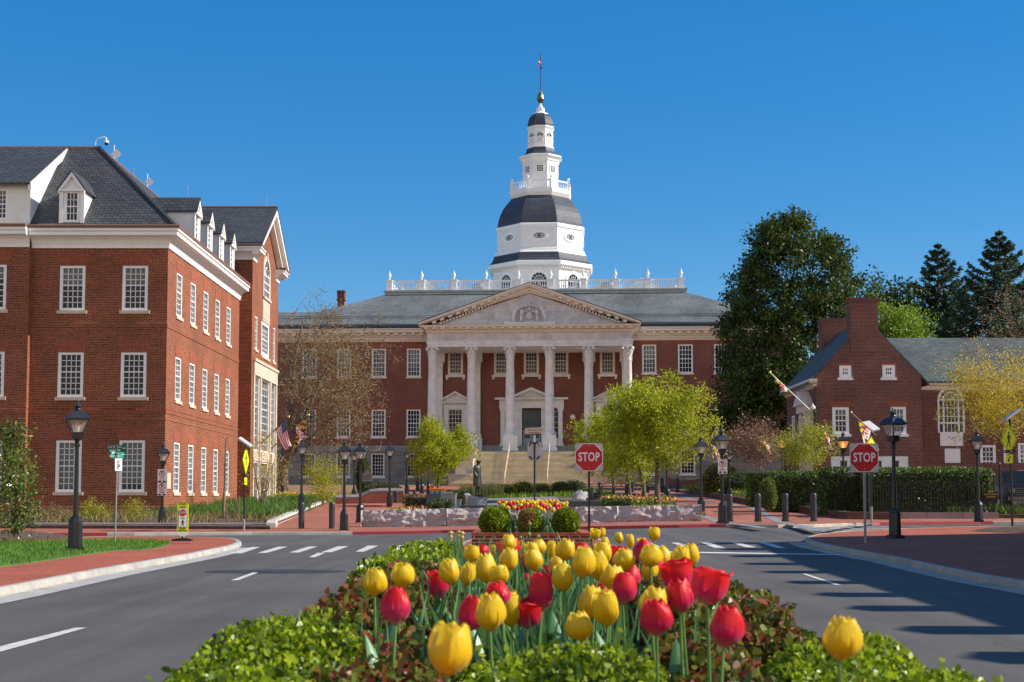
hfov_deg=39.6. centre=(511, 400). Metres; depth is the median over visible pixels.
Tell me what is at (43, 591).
gutter
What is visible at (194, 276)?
window
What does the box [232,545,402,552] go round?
crosswalk marking
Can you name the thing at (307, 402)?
budding tree
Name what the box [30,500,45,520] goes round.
border shrub
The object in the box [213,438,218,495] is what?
window
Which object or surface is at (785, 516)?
bollard
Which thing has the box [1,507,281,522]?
dry stems
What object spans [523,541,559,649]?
tulip
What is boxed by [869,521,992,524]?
red kerb
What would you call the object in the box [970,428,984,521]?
street lamp
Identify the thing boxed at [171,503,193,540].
yield paddle sign
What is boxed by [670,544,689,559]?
tulip
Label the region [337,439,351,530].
street lamp
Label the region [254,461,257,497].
glazed door
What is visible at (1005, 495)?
sign
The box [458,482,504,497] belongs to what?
ornamental grass
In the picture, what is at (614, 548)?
tulip
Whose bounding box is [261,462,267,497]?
glazed door
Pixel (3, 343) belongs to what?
window
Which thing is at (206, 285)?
window
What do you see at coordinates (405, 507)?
flower leaves
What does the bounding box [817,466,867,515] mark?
hedge
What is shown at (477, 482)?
bronze statue
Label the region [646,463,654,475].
window
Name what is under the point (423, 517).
granite wall
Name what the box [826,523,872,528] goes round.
granite band
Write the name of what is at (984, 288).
spruce tree
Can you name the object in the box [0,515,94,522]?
green tufts
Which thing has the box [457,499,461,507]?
granite plinth
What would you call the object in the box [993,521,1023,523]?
kerb
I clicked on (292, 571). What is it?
road patch
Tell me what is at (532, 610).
tulip
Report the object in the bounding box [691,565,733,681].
tulip
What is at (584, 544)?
tulip
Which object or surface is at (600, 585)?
tulip
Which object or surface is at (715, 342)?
window
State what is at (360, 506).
street lamp
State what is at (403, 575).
tulip
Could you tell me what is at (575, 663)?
box hedge
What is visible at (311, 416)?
window
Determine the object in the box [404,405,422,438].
window
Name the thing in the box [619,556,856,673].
nandina shrub
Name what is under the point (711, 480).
clipped shrub
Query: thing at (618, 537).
tulip
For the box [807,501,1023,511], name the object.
garden plants
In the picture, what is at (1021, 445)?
window
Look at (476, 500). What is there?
statue pedestal
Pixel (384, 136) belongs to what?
sky
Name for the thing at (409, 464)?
window
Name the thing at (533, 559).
tulip
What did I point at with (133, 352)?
window
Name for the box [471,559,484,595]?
tulip
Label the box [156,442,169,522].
street lamp
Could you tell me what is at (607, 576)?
tulip
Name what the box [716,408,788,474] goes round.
twiggy shrub
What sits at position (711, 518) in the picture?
granite band
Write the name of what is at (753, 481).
hedge
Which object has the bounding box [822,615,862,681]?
tulip
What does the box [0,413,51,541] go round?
magnolia tree
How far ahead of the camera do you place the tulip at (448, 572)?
4.51 m
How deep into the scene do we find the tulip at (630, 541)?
12.07 m
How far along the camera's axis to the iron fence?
61.66 m
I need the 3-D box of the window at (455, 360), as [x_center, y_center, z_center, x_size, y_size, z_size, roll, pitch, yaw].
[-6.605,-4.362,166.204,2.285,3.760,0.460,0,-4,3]
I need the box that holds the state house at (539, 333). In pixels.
[276,54,797,485]
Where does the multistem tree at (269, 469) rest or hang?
on the planting bed at (220, 520)
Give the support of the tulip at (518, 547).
on the brick planter
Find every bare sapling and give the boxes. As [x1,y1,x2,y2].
[207,423,242,511]
[331,445,356,494]
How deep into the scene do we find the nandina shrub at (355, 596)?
4.82 m
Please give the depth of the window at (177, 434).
76.96 m
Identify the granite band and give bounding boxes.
[661,493,821,530]
[703,516,766,527]
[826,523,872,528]
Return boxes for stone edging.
[0,523,265,524]
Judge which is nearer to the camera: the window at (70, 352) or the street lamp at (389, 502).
the window at (70, 352)
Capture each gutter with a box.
[0,548,245,603]
[788,542,1023,594]
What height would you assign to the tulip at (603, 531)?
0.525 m
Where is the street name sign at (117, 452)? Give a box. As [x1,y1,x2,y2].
[107,444,126,540]
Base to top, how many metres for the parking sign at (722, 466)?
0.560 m
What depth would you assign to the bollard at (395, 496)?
85.70 m
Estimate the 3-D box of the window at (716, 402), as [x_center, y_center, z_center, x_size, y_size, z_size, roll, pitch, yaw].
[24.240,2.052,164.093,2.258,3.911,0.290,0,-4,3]
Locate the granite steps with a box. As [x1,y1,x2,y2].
[487,500,563,502]
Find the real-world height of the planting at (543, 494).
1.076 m
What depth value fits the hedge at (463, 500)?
83.90 m
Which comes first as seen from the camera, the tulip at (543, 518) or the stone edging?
the tulip at (543, 518)
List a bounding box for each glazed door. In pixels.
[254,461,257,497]
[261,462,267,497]
[270,463,273,494]
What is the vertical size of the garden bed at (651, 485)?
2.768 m
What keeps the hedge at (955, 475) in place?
on the garden bed at (651, 485)
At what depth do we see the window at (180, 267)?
77.52 m
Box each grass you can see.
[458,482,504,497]
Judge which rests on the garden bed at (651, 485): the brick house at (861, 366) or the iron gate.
the iron gate
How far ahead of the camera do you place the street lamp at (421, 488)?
117.68 m
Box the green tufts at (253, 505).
[136,494,326,517]
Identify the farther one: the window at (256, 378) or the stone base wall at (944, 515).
the window at (256, 378)
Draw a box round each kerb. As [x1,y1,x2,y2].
[0,536,241,596]
[55,533,106,535]
[107,532,351,535]
[352,524,725,534]
[726,523,870,527]
[805,526,1023,588]
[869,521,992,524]
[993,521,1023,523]
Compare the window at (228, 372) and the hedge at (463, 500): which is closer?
the hedge at (463, 500)
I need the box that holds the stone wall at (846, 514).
[692,490,888,519]
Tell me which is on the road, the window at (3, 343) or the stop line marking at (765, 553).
the stop line marking at (765, 553)
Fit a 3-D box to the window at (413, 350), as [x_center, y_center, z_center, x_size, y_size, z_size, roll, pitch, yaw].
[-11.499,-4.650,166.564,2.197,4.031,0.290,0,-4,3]
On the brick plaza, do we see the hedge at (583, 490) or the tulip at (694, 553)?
the hedge at (583, 490)
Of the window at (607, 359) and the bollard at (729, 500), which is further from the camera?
the window at (607, 359)
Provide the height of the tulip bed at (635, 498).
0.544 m
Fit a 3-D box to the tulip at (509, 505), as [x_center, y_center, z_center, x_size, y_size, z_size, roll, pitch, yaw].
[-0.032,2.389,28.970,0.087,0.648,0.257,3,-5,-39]
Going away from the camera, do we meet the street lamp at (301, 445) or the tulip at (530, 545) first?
the tulip at (530, 545)
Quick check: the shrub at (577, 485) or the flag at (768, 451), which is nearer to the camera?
the flag at (768, 451)
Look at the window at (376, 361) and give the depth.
166.86 m
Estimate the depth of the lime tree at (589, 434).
87.75 m
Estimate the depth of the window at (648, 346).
165.08 m
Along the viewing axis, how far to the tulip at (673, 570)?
3.42 m
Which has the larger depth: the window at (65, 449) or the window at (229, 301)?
the window at (229, 301)
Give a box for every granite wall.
[361,507,529,526]
[539,504,701,522]
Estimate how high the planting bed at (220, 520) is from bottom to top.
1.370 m
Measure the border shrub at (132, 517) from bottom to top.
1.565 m
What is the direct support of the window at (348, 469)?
in the state house at (539, 333)
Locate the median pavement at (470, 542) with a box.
[463,539,862,680]
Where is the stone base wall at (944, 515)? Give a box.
[900,512,998,518]
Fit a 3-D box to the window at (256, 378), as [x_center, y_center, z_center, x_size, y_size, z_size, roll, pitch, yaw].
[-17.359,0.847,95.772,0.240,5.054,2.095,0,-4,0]
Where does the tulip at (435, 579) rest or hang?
on the brick planter
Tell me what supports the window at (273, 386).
in the office building
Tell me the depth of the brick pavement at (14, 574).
29.99 m
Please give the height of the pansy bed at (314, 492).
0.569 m
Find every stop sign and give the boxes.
[575,443,602,531]
[850,443,878,542]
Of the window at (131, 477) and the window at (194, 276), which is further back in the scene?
the window at (194, 276)
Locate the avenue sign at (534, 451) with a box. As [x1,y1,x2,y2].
[525,427,543,500]
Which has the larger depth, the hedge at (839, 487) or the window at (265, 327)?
the window at (265, 327)
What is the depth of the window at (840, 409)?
95.21 m
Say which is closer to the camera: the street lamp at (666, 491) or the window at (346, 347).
the street lamp at (666, 491)
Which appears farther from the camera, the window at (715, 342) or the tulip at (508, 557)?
the window at (715, 342)
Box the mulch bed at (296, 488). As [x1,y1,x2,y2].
[276,485,419,495]
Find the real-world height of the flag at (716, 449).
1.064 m
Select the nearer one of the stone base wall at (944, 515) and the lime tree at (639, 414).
the stone base wall at (944, 515)
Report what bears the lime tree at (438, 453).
on the mall bed at (570, 497)
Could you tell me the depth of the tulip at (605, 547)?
4.84 m
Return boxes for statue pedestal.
[467,497,486,504]
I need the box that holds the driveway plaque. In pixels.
[984,491,997,501]
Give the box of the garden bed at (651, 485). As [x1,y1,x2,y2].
[634,483,1023,517]
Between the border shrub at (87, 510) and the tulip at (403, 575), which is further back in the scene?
the border shrub at (87, 510)
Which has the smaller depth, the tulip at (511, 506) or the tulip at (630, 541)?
the tulip at (630, 541)
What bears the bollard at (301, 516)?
on the brick plaza
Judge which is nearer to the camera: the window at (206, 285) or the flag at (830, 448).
the flag at (830, 448)
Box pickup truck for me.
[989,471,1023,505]
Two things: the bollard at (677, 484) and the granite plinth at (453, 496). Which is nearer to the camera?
the granite plinth at (453, 496)
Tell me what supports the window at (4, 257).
in the office building
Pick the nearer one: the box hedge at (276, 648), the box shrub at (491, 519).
the box hedge at (276, 648)
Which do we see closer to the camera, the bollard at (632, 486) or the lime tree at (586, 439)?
the lime tree at (586, 439)
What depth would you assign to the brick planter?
26.88 m
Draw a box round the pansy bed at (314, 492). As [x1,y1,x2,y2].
[272,491,358,495]
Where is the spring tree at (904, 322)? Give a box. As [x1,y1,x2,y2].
[864,284,938,337]
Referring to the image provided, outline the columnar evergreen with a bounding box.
[355,454,370,491]
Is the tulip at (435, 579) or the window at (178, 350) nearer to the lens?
the tulip at (435, 579)
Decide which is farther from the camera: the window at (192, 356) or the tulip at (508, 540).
the window at (192, 356)
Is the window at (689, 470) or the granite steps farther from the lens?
the window at (689, 470)
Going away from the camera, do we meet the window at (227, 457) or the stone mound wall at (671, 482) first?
the window at (227, 457)
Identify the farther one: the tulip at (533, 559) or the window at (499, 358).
the window at (499, 358)
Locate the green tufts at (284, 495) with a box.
[266,492,356,501]
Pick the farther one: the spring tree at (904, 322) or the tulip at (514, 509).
the spring tree at (904, 322)
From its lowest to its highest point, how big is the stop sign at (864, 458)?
2.953 m
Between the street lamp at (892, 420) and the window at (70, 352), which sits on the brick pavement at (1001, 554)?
the street lamp at (892, 420)
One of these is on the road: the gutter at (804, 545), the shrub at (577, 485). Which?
the gutter at (804, 545)
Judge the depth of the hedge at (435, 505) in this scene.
63.45 m
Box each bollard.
[298,502,304,528]
[329,502,334,528]
[394,491,398,502]
[631,479,633,491]
[646,478,648,492]
[660,478,663,492]
[675,477,679,492]
[726,494,732,521]
[754,493,761,521]
[782,493,788,521]
[810,493,817,520]
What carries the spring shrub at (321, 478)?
on the planting bed at (220, 520)
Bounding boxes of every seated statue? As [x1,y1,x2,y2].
[586,486,595,499]
[591,482,601,504]
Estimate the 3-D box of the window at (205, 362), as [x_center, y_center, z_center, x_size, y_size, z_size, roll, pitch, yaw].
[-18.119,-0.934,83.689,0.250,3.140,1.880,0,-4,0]
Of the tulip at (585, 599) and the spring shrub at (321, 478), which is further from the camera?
the spring shrub at (321, 478)
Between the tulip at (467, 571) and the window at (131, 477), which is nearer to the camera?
the tulip at (467, 571)
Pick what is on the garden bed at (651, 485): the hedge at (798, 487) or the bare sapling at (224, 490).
the hedge at (798, 487)
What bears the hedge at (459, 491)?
on the brick plaza
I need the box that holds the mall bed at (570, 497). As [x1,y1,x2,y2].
[400,492,651,509]
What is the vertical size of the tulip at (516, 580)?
0.607 m
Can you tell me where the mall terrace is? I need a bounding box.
[487,496,560,506]
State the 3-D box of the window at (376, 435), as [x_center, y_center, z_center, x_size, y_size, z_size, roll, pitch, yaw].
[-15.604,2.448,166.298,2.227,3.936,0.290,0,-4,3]
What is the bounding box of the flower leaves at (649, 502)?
[600,495,676,506]
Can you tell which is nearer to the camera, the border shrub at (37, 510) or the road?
the road
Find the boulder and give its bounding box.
[572,490,587,499]
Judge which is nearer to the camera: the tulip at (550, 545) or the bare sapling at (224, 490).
the tulip at (550, 545)
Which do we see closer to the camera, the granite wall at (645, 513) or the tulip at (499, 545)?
the tulip at (499, 545)
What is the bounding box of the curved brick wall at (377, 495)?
[335,488,403,503]
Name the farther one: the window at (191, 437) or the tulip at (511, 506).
the window at (191, 437)
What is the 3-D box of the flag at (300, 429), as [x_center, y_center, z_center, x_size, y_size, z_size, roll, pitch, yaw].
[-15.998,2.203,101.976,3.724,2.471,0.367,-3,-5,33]
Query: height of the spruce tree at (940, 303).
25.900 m
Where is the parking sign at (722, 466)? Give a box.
[718,460,726,473]
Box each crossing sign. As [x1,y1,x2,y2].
[238,437,252,530]
[863,421,879,525]
[1000,408,1020,525]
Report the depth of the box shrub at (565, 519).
27.37 m
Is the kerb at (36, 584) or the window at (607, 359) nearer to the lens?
the kerb at (36, 584)
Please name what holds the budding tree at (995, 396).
on the garden bed at (651, 485)
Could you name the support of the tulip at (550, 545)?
on the brick planter
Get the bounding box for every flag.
[260,415,291,449]
[271,414,309,448]
[710,444,731,460]
[760,436,778,456]
[768,371,809,409]
[821,426,841,457]
[850,411,890,448]
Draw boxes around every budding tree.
[276,281,403,492]
[930,332,1023,449]
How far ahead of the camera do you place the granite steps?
87.39 m
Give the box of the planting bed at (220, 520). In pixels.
[0,500,325,528]
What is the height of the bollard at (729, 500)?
1.107 m
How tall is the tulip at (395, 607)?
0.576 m
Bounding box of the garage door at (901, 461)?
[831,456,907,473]
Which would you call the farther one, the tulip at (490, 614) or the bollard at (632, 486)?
the bollard at (632, 486)
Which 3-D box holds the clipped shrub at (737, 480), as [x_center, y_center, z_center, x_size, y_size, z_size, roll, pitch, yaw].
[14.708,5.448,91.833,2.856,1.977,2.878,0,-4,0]
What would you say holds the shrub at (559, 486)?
on the mall bed at (570, 497)
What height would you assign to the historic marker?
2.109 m
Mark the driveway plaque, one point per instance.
(990, 496)
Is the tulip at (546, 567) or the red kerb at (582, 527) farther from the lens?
the red kerb at (582, 527)
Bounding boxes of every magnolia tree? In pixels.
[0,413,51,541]
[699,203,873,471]
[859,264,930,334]
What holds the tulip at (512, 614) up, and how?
on the brick planter
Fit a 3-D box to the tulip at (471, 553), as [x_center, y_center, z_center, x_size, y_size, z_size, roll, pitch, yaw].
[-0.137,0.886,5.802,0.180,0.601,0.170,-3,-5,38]
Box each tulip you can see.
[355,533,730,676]
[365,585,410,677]
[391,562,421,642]
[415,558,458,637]
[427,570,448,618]
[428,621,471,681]
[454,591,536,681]
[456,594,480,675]
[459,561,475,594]
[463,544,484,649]
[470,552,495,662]
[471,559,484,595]
[472,589,521,660]
[479,544,489,587]
[484,580,510,658]
[488,564,508,661]
[495,597,564,661]
[496,541,503,565]
[498,546,537,655]
[501,533,524,627]
[505,506,510,532]
[508,502,513,532]
[510,505,515,532]
[511,506,516,532]
[514,537,526,597]
[520,555,527,573]
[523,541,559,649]
[523,568,529,584]
[524,548,543,648]
[528,571,552,645]
[534,538,546,571]
[541,564,558,597]
[542,508,547,532]
[546,540,555,559]
[546,563,594,652]
[550,556,591,621]
[554,538,594,638]
[555,610,592,671]
[569,542,587,604]
[571,545,595,643]
[577,584,600,640]
[580,550,636,643]
[590,528,600,543]
[591,528,605,547]
[592,589,618,652]
[593,542,634,641]
[594,582,632,642]
[596,548,634,656]
[600,537,609,543]
[600,564,623,658]
[609,544,626,564]
[611,544,668,649]
[612,571,648,654]
[614,531,622,545]
[615,564,640,624]
[626,534,633,548]
[633,538,650,570]
[638,585,666,660]
[640,597,673,681]
[641,564,658,579]
[648,527,659,543]
[657,545,670,562]
[657,557,692,676]
[666,577,693,681]
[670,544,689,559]
[685,543,699,569]
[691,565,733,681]
[709,604,750,681]
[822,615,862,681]
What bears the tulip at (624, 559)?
on the brick planter
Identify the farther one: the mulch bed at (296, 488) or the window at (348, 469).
the window at (348, 469)
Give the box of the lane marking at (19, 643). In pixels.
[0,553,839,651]
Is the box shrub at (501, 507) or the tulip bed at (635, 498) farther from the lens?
the tulip bed at (635, 498)
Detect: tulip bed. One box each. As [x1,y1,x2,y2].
[384,504,426,509]
[598,493,676,502]
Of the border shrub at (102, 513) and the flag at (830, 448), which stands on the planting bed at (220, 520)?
the border shrub at (102, 513)
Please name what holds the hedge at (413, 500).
on the mall bed at (570, 497)
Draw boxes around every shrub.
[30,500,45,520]
[43,501,72,520]
[72,495,107,520]
[86,502,113,520]
[117,494,153,521]
[141,504,156,521]
[294,448,347,503]
[297,557,463,637]
[305,622,489,681]
[362,482,405,493]
[477,506,507,532]
[496,505,510,531]
[501,483,517,494]
[512,480,535,493]
[516,507,542,532]
[533,483,550,494]
[549,481,572,493]
[551,506,580,532]
[565,479,586,491]
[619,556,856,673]
[645,626,771,681]
[702,462,735,495]
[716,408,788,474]
[718,471,748,493]
[750,408,850,470]
[757,477,777,510]
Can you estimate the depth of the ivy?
62.03 m
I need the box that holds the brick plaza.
[0,484,1023,532]
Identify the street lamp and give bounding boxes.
[65,399,90,550]
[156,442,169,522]
[279,450,285,491]
[296,438,307,509]
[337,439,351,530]
[350,450,357,493]
[354,440,367,522]
[385,442,394,506]
[403,449,409,493]
[415,468,419,489]
[420,455,424,492]
[426,459,429,492]
[625,472,627,492]
[663,438,670,499]
[693,435,707,515]
[712,428,730,523]
[725,449,733,493]
[776,435,786,470]
[837,431,849,472]
[879,407,906,537]
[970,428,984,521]
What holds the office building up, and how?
on the brick plaza
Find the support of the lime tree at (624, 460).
on the mall bed at (570, 497)
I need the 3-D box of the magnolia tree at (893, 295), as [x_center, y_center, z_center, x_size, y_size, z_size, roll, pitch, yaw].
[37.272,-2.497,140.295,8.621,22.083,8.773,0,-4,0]
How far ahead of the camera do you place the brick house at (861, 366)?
95.95 m
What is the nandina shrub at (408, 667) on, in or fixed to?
on the brick planter
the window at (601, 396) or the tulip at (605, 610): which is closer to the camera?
the tulip at (605, 610)
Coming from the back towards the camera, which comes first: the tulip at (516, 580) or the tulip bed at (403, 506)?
the tulip bed at (403, 506)
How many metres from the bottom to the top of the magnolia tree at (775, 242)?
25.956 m
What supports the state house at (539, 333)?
on the ground
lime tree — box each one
[402,412,480,487]
[563,408,624,493]
[567,414,653,495]
[585,381,682,498]
[599,368,733,504]
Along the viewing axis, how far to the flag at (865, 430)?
39.56 m
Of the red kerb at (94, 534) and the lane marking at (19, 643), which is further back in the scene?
the red kerb at (94, 534)
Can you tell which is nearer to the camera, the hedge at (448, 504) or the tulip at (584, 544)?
the tulip at (584, 544)
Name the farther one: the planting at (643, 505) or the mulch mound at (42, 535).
the planting at (643, 505)
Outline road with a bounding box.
[0,524,1023,681]
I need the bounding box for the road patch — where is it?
[205,569,343,572]
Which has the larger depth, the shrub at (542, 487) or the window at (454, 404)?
the window at (454, 404)
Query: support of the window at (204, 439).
in the office building
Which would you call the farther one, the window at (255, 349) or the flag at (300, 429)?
the flag at (300, 429)
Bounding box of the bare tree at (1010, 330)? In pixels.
[946,268,1023,402]
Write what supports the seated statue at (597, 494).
on the brick plaza
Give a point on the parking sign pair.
(162, 482)
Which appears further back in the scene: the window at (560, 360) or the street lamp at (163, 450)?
the window at (560, 360)
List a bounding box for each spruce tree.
[894,242,978,337]
[922,229,1023,337]
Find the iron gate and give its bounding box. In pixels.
[998,462,1023,508]
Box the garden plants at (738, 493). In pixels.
[682,483,748,497]
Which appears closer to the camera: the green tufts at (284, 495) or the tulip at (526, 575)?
the tulip at (526, 575)
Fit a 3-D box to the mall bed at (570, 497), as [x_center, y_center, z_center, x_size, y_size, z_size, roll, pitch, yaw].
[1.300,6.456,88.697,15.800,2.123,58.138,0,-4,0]
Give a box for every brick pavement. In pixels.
[0,536,235,585]
[811,526,1023,579]
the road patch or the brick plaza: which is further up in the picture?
the brick plaza
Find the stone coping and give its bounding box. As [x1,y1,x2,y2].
[266,501,324,527]
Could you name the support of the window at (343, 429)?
in the state house at (539, 333)
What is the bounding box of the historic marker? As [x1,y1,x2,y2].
[362,470,371,484]
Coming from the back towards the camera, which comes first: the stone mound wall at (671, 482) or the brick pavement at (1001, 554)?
the stone mound wall at (671, 482)
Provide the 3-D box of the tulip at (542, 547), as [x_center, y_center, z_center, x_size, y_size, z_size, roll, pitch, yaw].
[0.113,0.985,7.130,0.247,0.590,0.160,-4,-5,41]
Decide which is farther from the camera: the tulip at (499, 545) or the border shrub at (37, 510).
the border shrub at (37, 510)
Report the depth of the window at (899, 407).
95.21 m
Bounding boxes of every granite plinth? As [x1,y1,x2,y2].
[426,493,440,504]
[440,493,456,507]
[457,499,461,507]
[459,505,497,507]
[564,500,600,506]
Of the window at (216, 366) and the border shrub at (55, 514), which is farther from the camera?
the window at (216, 366)
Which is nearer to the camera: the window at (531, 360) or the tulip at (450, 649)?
the tulip at (450, 649)
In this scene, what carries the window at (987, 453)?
in the brick house at (861, 366)
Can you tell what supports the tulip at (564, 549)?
on the brick planter
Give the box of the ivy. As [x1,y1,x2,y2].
[945,505,1023,513]
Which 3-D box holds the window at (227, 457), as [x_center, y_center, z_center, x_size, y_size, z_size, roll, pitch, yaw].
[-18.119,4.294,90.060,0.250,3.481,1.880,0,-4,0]
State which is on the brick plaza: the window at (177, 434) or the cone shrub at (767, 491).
the cone shrub at (767, 491)
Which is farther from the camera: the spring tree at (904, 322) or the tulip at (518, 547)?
the spring tree at (904, 322)
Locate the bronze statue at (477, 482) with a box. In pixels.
[467,460,487,496]
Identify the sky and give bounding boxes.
[0,0,1023,365]
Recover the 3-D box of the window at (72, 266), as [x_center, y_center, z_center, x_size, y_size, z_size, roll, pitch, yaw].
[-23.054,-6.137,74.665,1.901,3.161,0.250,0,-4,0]
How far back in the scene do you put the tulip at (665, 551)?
6.23 m
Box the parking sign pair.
[157,469,166,495]
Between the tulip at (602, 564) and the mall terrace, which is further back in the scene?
the mall terrace
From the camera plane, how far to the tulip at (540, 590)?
3.99 m
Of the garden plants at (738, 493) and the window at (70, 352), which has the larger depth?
the garden plants at (738, 493)
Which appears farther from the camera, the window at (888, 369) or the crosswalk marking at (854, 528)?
the window at (888, 369)
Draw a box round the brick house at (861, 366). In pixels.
[779,298,1023,485]
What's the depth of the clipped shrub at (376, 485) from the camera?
87.28 m
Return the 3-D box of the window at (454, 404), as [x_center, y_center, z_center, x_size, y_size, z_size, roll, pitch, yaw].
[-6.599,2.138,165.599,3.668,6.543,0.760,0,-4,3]
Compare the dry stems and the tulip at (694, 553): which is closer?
the tulip at (694, 553)
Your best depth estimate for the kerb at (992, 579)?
28.01 m
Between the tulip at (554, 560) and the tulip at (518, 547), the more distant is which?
the tulip at (518, 547)
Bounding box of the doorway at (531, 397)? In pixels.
[495,387,567,445]
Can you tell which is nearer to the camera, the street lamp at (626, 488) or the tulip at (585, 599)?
the tulip at (585, 599)
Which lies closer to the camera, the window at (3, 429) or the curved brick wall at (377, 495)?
the window at (3, 429)
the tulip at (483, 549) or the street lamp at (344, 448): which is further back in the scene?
the street lamp at (344, 448)
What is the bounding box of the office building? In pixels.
[0,136,289,512]
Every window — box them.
[0,253,11,312]
[0,340,9,399]
[0,429,4,494]
[51,428,87,494]
[53,340,88,399]
[55,254,90,313]
[114,428,150,494]
[116,340,151,399]
[118,254,153,313]
[173,430,181,495]
[174,345,182,404]
[176,260,183,321]
[187,433,194,495]
[189,351,195,408]
[190,270,197,328]
[200,436,207,495]
[202,357,208,411]
[203,279,209,335]
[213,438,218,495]
[214,363,220,415]
[215,288,221,341]
[224,441,229,495]
[225,368,230,418]
[226,296,231,347]
[254,316,258,352]
[254,376,258,450]
[261,321,269,361]
[261,379,268,452]
[271,384,274,453]
[273,328,275,364]
[300,405,317,438]
[300,454,314,477]
[301,345,317,378]
[335,405,351,438]
[336,344,351,378]
[336,454,350,477]
[369,405,387,438]
[370,344,387,377]
[371,454,384,477]
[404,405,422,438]
[405,344,422,377]
[405,454,420,477]
[439,391,466,436]
[446,353,464,379]
[492,353,505,378]
[522,353,540,378]
[553,353,569,378]
[593,390,617,416]
[598,352,616,378]
[640,340,657,374]
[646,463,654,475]
[676,340,694,374]
[679,451,695,475]
[712,340,727,373]
[714,402,729,435]
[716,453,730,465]
[792,415,794,437]
[828,401,852,436]
[835,363,854,379]
[879,363,897,379]
[887,401,909,436]
[937,390,964,445]
[980,445,995,462]
[1017,443,1023,470]
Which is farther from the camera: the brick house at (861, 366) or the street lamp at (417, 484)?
the street lamp at (417, 484)
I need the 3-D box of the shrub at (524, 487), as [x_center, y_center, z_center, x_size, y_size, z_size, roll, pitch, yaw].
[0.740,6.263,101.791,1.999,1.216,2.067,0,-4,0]
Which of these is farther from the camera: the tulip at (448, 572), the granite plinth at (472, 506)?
the granite plinth at (472, 506)
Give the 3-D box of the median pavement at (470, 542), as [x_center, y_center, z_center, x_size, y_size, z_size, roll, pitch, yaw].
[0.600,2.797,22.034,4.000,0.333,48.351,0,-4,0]
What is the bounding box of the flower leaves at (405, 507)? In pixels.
[391,505,429,509]
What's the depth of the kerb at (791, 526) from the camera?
53.94 m
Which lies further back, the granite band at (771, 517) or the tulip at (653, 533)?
the granite band at (771, 517)
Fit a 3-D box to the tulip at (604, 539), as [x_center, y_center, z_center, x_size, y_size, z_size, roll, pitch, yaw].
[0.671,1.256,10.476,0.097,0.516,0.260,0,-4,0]
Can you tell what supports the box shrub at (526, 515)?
on the brick planter
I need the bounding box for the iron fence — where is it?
[867,473,995,511]
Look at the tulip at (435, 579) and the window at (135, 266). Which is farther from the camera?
the window at (135, 266)
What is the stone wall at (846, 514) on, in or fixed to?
on the brick plaza
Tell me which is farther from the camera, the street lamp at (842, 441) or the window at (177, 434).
the window at (177, 434)
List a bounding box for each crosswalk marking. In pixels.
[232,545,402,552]
[651,542,784,547]
[816,527,903,528]
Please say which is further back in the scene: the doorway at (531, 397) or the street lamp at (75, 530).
the doorway at (531, 397)
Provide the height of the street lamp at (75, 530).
3.728 m
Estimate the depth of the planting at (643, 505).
68.98 m
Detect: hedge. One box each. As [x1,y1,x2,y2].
[144,604,385,681]
[338,537,462,593]
[402,494,428,508]
[427,501,444,508]
[433,498,453,508]
[453,490,468,494]
[455,627,677,681]
[457,494,465,504]
[579,489,603,495]
[601,497,632,505]
[745,472,767,505]
[760,629,1002,681]
[766,470,822,510]
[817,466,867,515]
[860,466,995,511]
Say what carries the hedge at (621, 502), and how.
on the mall bed at (570, 497)
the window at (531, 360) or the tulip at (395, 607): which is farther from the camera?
the window at (531, 360)
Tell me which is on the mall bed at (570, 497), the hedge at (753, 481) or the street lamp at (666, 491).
the street lamp at (666, 491)
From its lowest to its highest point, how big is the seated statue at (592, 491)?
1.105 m
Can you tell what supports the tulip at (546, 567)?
on the brick planter
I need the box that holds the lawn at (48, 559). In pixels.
[0,539,170,566]
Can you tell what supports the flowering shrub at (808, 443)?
on the garden bed at (651, 485)
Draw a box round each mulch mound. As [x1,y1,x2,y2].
[0,530,67,539]
[973,525,1023,531]
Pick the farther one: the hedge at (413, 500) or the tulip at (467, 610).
the hedge at (413, 500)
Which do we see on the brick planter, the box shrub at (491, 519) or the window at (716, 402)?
the box shrub at (491, 519)
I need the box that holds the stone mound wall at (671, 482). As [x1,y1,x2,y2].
[668,477,704,486]
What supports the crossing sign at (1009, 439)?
on the brick pavement at (1001, 554)
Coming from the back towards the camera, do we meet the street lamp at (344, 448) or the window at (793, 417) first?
the window at (793, 417)
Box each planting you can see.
[452,487,612,497]
[578,503,703,516]
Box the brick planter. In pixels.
[471,529,592,557]
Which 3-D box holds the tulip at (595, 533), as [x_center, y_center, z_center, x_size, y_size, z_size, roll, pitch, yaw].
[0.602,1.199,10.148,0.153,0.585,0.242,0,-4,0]
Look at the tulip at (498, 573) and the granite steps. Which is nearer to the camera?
the tulip at (498, 573)
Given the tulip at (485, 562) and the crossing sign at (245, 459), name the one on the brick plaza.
the crossing sign at (245, 459)
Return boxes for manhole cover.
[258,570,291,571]
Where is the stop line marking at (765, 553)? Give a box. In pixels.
[670,551,840,554]
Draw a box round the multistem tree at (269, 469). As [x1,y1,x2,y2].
[236,428,300,502]
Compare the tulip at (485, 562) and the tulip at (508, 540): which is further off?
the tulip at (508, 540)

